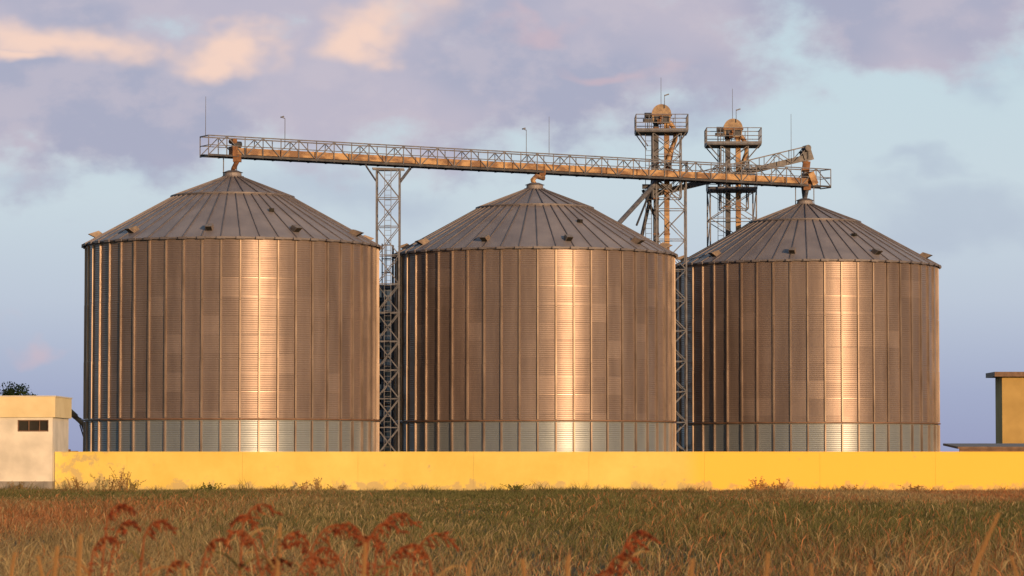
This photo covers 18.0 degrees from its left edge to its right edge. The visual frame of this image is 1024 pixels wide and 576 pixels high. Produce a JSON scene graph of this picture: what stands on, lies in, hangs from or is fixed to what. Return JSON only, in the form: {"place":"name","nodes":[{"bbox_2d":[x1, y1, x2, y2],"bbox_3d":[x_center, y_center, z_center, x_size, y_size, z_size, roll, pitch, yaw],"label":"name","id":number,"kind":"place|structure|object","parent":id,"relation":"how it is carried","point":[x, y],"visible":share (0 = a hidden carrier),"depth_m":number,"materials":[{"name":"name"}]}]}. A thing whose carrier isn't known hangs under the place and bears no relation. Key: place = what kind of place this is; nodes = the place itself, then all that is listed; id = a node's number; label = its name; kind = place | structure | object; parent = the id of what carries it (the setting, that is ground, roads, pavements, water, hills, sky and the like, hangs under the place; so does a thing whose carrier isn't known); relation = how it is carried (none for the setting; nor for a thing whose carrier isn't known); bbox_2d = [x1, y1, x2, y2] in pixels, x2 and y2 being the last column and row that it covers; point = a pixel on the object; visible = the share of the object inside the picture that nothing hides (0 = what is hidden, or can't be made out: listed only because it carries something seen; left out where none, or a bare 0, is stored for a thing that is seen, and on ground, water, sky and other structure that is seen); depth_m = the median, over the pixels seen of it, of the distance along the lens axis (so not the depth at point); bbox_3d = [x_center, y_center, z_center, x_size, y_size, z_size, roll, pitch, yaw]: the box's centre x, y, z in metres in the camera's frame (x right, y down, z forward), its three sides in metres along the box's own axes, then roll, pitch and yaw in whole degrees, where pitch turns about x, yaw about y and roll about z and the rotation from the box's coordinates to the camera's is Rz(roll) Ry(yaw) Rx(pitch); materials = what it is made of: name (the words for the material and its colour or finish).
{"place":"outdoors","nodes":[
{"label":"outdoors","id":0,"kind":"place"},
{"bbox_2d":[65,503,135,575],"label":"johnson grass","id":1,"kind":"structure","parent":0,"point":[124,506],"depth_m":17.45,"materials":[{"name":"red plant"}]},
{"bbox_2d":[116,519,180,575],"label":"johnson grass","id":2,"kind":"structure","parent":0,"point":[157,526],"depth_m":16.14,"materials":[{"name":"red plant"}]},
{"bbox_2d":[223,529,262,575],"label":"johnson grass","id":3,"kind":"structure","parent":0,"point":[245,535],"depth_m":16.13,"materials":[{"name":"red plant"}]},
{"bbox_2d":[238,530,310,575],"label":"johnson grass","id":4,"kind":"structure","parent":0,"point":[290,538],"depth_m":17.50,"materials":[{"name":"red plant"}]},
{"bbox_2d":[282,540,313,572],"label":"johnson grass","id":5,"kind":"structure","parent":0,"point":[297,544],"depth_m":18.71,"materials":[{"name":"red plant"}]},
{"bbox_2d":[297,556,334,575],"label":"johnson grass","id":6,"kind":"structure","parent":0,"point":[321,561],"depth_m":18.65,"materials":[{"name":"red plant"}]},
{"bbox_2d":[306,547,343,575],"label":"johnson grass","id":7,"kind":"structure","parent":0,"point":[319,551],"depth_m":17.60,"materials":[{"name":"red plant"}]},
{"bbox_2d":[309,522,361,575],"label":"johnson grass","id":8,"kind":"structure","parent":0,"point":[336,530],"depth_m":16.12,"materials":[{"name":"red plant"}]},
{"bbox_2d":[334,523,406,575],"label":"johnson grass","id":9,"kind":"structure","parent":0,"point":[355,528],"depth_m":17.52,"materials":[{"name":"red plant"}]},
{"bbox_2d":[378,285,391,451],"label":"lattice tower","id":10,"kind":"structure","parent":0,"point":[382,442],"depth_m":227.94,"materials":[{"name":"grey metal"}]},
{"bbox_2d":[366,521,408,575],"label":"johnson grass","id":11,"kind":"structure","parent":0,"point":[389,528],"depth_m":16.11,"materials":[{"name":"red plant"}]},
{"bbox_2d":[386,550,416,575],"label":"johnson grass","id":12,"kind":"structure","parent":0,"point":[406,553],"depth_m":17.62,"materials":[{"name":"red plant"}]},
{"bbox_2d":[412,531,458,575],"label":"johnson grass","id":13,"kind":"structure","parent":0,"point":[444,539],"depth_m":18.68,"materials":[{"name":"red plant"}]},
{"bbox_2d":[0,0,1023,451],"label":"sky","id":14,"kind":"structure","parent":0,"point":[914,109],"materials":[{"name":"blue"}]},
{"bbox_2d":[0,479,1023,575],"bbox_3d":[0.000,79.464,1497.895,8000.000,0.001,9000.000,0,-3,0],"label":"ground","id":15,"kind":"structure","parent":0,"point":[574,568],"depth_m":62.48,"materials":[{"name":"brown plant"}]},
{"bbox_2d":[9,552,15,575],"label":"dry straw stem","id":16,"kind":"object","parent":15,"relation":"on","point":[12,564],"visible":1,"depth_m":16.55,"materials":[{"name":"brown plant"}]},
{"bbox_2d":[7,481,27,489],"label":"tall weed","id":17,"kind":"object","parent":15,"relation":"on","point":[20,485],"visible":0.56,"depth_m":163.31,"materials":[{"name":"brown plant"}]},
{"bbox_2d":[0,381,37,395],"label":"broadleaf tree","id":18,"kind":"object","parent":15,"relation":"on","point":[19,390],"visible":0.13,"depth_m":299.61,"materials":[{"name":"green plant"}]},
{"bbox_2d":[0,396,72,489],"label":"gatehouse building","id":19,"kind":"structure","parent":15,"relation":"on","point":[34,432],"depth_m":167.10,"materials":[{"name":"beige paint"}]},
{"bbox_2d":[36,556,43,575],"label":"dry straw stem","id":20,"kind":"object","parent":15,"relation":"on","point":[40,566],"visible":1,"depth_m":15.94,"materials":[{"name":"brown plant"}]},
{"bbox_2d":[52,546,58,575],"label":"dry straw stem","id":21,"kind":"object","parent":15,"relation":"on","point":[54,573],"visible":1,"depth_m":14.66,"materials":[{"name":"brown plant"}]},
{"bbox_2d":[65,476,87,489],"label":"tall weed","id":22,"kind":"object","parent":15,"relation":"on","point":[77,485],"visible":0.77,"depth_m":166.29,"materials":[{"name":"brown plant"}]},
{"bbox_2d":[72,410,83,435],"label":"grain auger","id":23,"kind":"object","parent":15,"relation":"on","point":[76,417],"visible":0.07,"depth_m":211.69,"materials":[{"name":"metal"}]},
{"bbox_2d":[76,535,81,575],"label":"dry straw stem","id":24,"kind":"object","parent":15,"relation":"on","point":[78,566],"visible":1,"depth_m":13.11,"materials":[{"name":"brown plant"}]},
{"bbox_2d":[49,536,126,575],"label":"johnson grass","id":25,"kind":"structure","parent":15,"relation":"on","point":[110,539],"depth_m":16.07,"materials":[{"name":"red plant"}]},
{"bbox_2d":[92,475,126,491],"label":"tall weed","id":26,"kind":"object","parent":15,"relation":"on","point":[111,486],"visible":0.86,"depth_m":163.29,"materials":[{"name":"brown plant"}]},
{"bbox_2d":[109,467,130,491],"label":"tall weed","id":27,"kind":"object","parent":15,"relation":"on","point":[122,485],"visible":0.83,"depth_m":164.76,"materials":[{"name":"brown plant"}]},
{"bbox_2d":[106,520,140,575],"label":"johnson grass","id":28,"kind":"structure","parent":15,"relation":"on","point":[126,523],"depth_m":18.74,"materials":[{"name":"red plant"}]},
{"bbox_2d":[129,479,143,490],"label":"tall weed","id":29,"kind":"object","parent":15,"relation":"on","point":[131,487],"visible":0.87,"depth_m":166.34,"materials":[{"name":"brown plant"}]},
{"bbox_2d":[166,560,189,575],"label":"johnson grass","id":30,"kind":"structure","parent":15,"relation":"on","point":[176,563],"depth_m":18.62,"materials":[{"name":"red plant"}]},
{"bbox_2d":[180,556,185,575],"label":"dry straw stem","id":31,"kind":"object","parent":15,"relation":"on","point":[183,566],"visible":1,"depth_m":16.95,"materials":[{"name":"brown plant"}]},
{"bbox_2d":[200,482,225,490],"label":"tall weed","id":32,"kind":"object","parent":15,"relation":"on","point":[215,487],"visible":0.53,"depth_m":164.69,"materials":[{"name":"green plant"}]},
{"bbox_2d":[199,537,232,575],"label":"johnson grass","id":33,"kind":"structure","parent":15,"relation":"on","point":[212,545],"depth_m":16.08,"materials":[{"name":"red plant"}]},
{"bbox_2d":[81,170,381,451],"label":"grain silo","id":34,"kind":"object","parent":15,"relation":"on","point":[232,311],"visible":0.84,"depth_m":192.52,"materials":[{"name":"metal"}]},
{"bbox_2d":[200,503,283,575],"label":"johnson grass","id":35,"kind":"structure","parent":15,"relation":"on","point":[239,566],"depth_m":17.48,"materials":[{"name":"red plant"}]},
{"bbox_2d":[230,514,293,575],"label":"johnson grass","id":36,"kind":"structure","parent":15,"relation":"on","point":[240,518],"depth_m":18.73,"materials":[{"name":"red plant"}]},
{"bbox_2d":[262,557,293,574],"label":"johnson grass","id":37,"kind":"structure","parent":15,"relation":"on","point":[281,560],"depth_m":18.63,"materials":[{"name":"red plant"}]},
{"bbox_2d":[275,523,281,575],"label":"dry straw stem","id":38,"kind":"object","parent":15,"relation":"on","point":[278,548],"visible":1,"depth_m":16.71,"materials":[{"name":"brown plant"}]},
{"bbox_2d":[295,481,309,489],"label":"tall weed","id":39,"kind":"object","parent":15,"relation":"on","point":[303,487],"visible":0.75,"depth_m":166.28,"materials":[{"name":"brown plant"}]},
{"bbox_2d":[309,477,321,489],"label":"tall weed","id":40,"kind":"object","parent":15,"relation":"on","point":[316,487],"visible":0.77,"depth_m":163.31,"materials":[{"name":"brown plant"}]},
{"bbox_2d":[327,484,347,489],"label":"tall weed","id":41,"kind":"object","parent":15,"relation":"on","point":[341,488],"visible":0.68,"depth_m":166.30,"materials":[{"name":"brown plant"}]},
{"bbox_2d":[362,542,366,575],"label":"dry straw stem","id":42,"kind":"object","parent":15,"relation":"on","point":[364,559],"visible":1,"depth_m":15.67,"materials":[{"name":"brown plant"}]},
{"bbox_2d":[354,535,390,575],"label":"johnson grass","id":43,"kind":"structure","parent":15,"relation":"on","point":[366,538],"depth_m":17.55,"materials":[{"name":"red plant"}]},
{"bbox_2d":[365,164,410,451],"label":"lattice support tower","id":44,"kind":"structure","parent":15,"relation":"on","point":[398,227],"depth_m":205.19,"materials":[{"name":"grey metal"}]},
{"bbox_2d":[200,105,830,203],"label":"conveyor bridge","id":45,"kind":"structure","parent":44,"relation":"on","point":[238,154],"depth_m":210.29,"materials":[{"name":"metal"}]},
{"bbox_2d":[373,512,422,575],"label":"johnson grass","id":46,"kind":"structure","parent":15,"relation":"on","point":[399,515],"depth_m":18.71,"materials":[{"name":"red plant"}]},
{"bbox_2d":[395,543,472,575],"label":"johnson grass","id":47,"kind":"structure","parent":15,"relation":"on","point":[407,547],"depth_m":16.10,"materials":[{"name":"red plant"}]},
{"bbox_2d":[467,561,471,575],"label":"dry straw stem","id":48,"kind":"object","parent":15,"relation":"on","point":[469,568],"visible":1,"depth_m":15.74,"materials":[{"name":"brown plant"}]},
{"bbox_2d":[500,484,530,490],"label":"tall weed","id":49,"kind":"object","parent":15,"relation":"on","point":[514,486],"visible":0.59,"depth_m":164.82,"materials":[{"name":"green plant"}]},
{"bbox_2d":[521,559,525,575],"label":"dry straw stem","id":50,"kind":"object","parent":15,"relation":"on","point":[523,567],"visible":1,"depth_m":14.74,"materials":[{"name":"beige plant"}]},
{"bbox_2d":[379,183,677,472],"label":"grain silo","id":51,"kind":"object","parent":15,"relation":"on","point":[536,317],"visible":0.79,"depth_m":201.72,"materials":[{"name":"metal"}]},
{"bbox_2d":[617,151,673,240],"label":"grain spouts","id":52,"kind":"object","parent":51,"relation":"on","point":[650,187],"visible":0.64,"depth_m":217.63,"materials":[{"name":"metal"}]},
{"bbox_2d":[55,452,1023,490],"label":"yellow perimeter wall","id":53,"kind":"structure","parent":15,"relation":"on","point":[676,471],"depth_m":167.74,"materials":[{"name":"yellow paint"}]},
{"bbox_2d":[565,556,569,575],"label":"dry straw stem","id":54,"kind":"object","parent":15,"relation":"on","point":[567,572],"visible":1,"depth_m":13.56,"materials":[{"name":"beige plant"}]},
{"bbox_2d":[594,568,619,575],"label":"johnson grass","id":55,"kind":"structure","parent":15,"relation":"on","point":[601,573],"depth_m":17.65,"materials":[{"name":"red plant"}]},
{"bbox_2d":[634,94,688,451],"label":"bucket elevator","id":56,"kind":"object","parent":15,"relation":"on","point":[660,114],"visible":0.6,"depth_m":218.23,"materials":[{"name":"metal"}]},
{"bbox_2d":[689,559,694,575],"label":"dry straw stem","id":57,"kind":"object","parent":15,"relation":"on","point":[691,571],"visible":1,"depth_m":13.02,"materials":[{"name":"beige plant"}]},
{"bbox_2d":[704,89,761,245],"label":"bucket elevator","id":58,"kind":"object","parent":15,"relation":"on","point":[730,129],"visible":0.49,"depth_m":225.31,"materials":[{"name":"metal"}]},
{"bbox_2d":[750,476,764,490],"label":"tall weed","id":59,"kind":"object","parent":15,"relation":"on","point":[756,486],"visible":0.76,"depth_m":163.24,"materials":[{"name":"brown plant"}]},
{"bbox_2d":[764,552,769,575],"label":"dry straw stem","id":60,"kind":"object","parent":15,"relation":"on","point":[766,572],"visible":1,"depth_m":13.72,"materials":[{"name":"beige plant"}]},
{"bbox_2d":[759,483,784,489],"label":"tall weed","id":61,"kind":"object","parent":15,"relation":"on","point":[771,485],"visible":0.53,"depth_m":164.77,"materials":[{"name":"brown plant"}]},
{"bbox_2d":[775,479,791,489],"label":"tall weed","id":62,"kind":"object","parent":15,"relation":"on","point":[776,485],"visible":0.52,"depth_m":166.28,"materials":[{"name":"brown plant"}]},
{"bbox_2d":[675,198,940,451],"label":"grain silo","id":63,"kind":"object","parent":15,"relation":"on","point":[812,326],"visible":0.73,"depth_m":214.46,"materials":[{"name":"metal"}]},
{"bbox_2d":[641,145,813,197],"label":"inclined conveyor","id":64,"kind":"object","parent":63,"relation":"on","point":[805,157],"visible":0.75,"depth_m":222.56,"materials":[{"name":"metal"}]},
{"bbox_2d":[809,563,812,575],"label":"dry straw stem","id":65,"kind":"object","parent":15,"relation":"on","point":[811,569],"visible":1,"depth_m":16.67,"materials":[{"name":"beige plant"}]},
{"bbox_2d":[841,485,856,490],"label":"tall weed","id":66,"kind":"object","parent":15,"relation":"on","point":[852,488],"visible":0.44,"depth_m":164.78,"materials":[{"name":"brown plant"}]},
{"bbox_2d":[867,565,871,575],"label":"dry straw stem","id":67,"kind":"object","parent":15,"relation":"on","point":[869,570],"visible":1,"depth_m":13.04,"materials":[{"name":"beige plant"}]},
{"bbox_2d":[900,485,923,490],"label":"tall weed","id":68,"kind":"object","parent":15,"relation":"on","point":[917,487],"visible":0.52,"depth_m":163.32,"materials":[{"name":"brown plant"}]},
{"bbox_2d":[972,552,982,575],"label":"dry straw stem","id":69,"kind":"object","parent":15,"relation":"on","point":[977,564],"visible":1,"depth_m":14.44,"materials":[{"name":"brown plant"}]},
{"bbox_2d":[971,513,999,575],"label":"dry straw stem","id":70,"kind":"object","parent":15,"relation":"on","point":[989,533],"visible":0.64,"depth_m":14.96,"materials":[{"name":"brown plant"}]},
{"bbox_2d":[1009,556,1018,575],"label":"dry straw stem","id":71,"kind":"object","parent":15,"relation":"on","point":[1014,567],"visible":1,"depth_m":16.93,"materials":[{"name":"brown plant"}]},
{"bbox_2d":[605,552,642,575],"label":"johnson grass","id":72,"kind":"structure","parent":0,"point":[622,556],"depth_m":16.08,"materials":[{"name":"plant"}]},
{"bbox_2d":[617,530,661,575],"bbox_3d":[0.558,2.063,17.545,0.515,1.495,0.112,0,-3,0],"label":"johnson grass","id":73,"kind":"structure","parent":0,"point":[643,533],"depth_m":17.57,"materials":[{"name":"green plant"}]},
{"bbox_2d":[943,443,1023,450],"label":"shed","id":74,"kind":"structure","parent":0,"point":[990,446],"depth_m":175.64,"materials":[{"name":"metal"}]},
{"bbox_2d":[986,372,1023,451],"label":"ochre building","id":75,"kind":"structure","parent":0,"point":[1009,397],"depth_m":229.88,"materials":[{"name":"yellow paint"}]}
]}

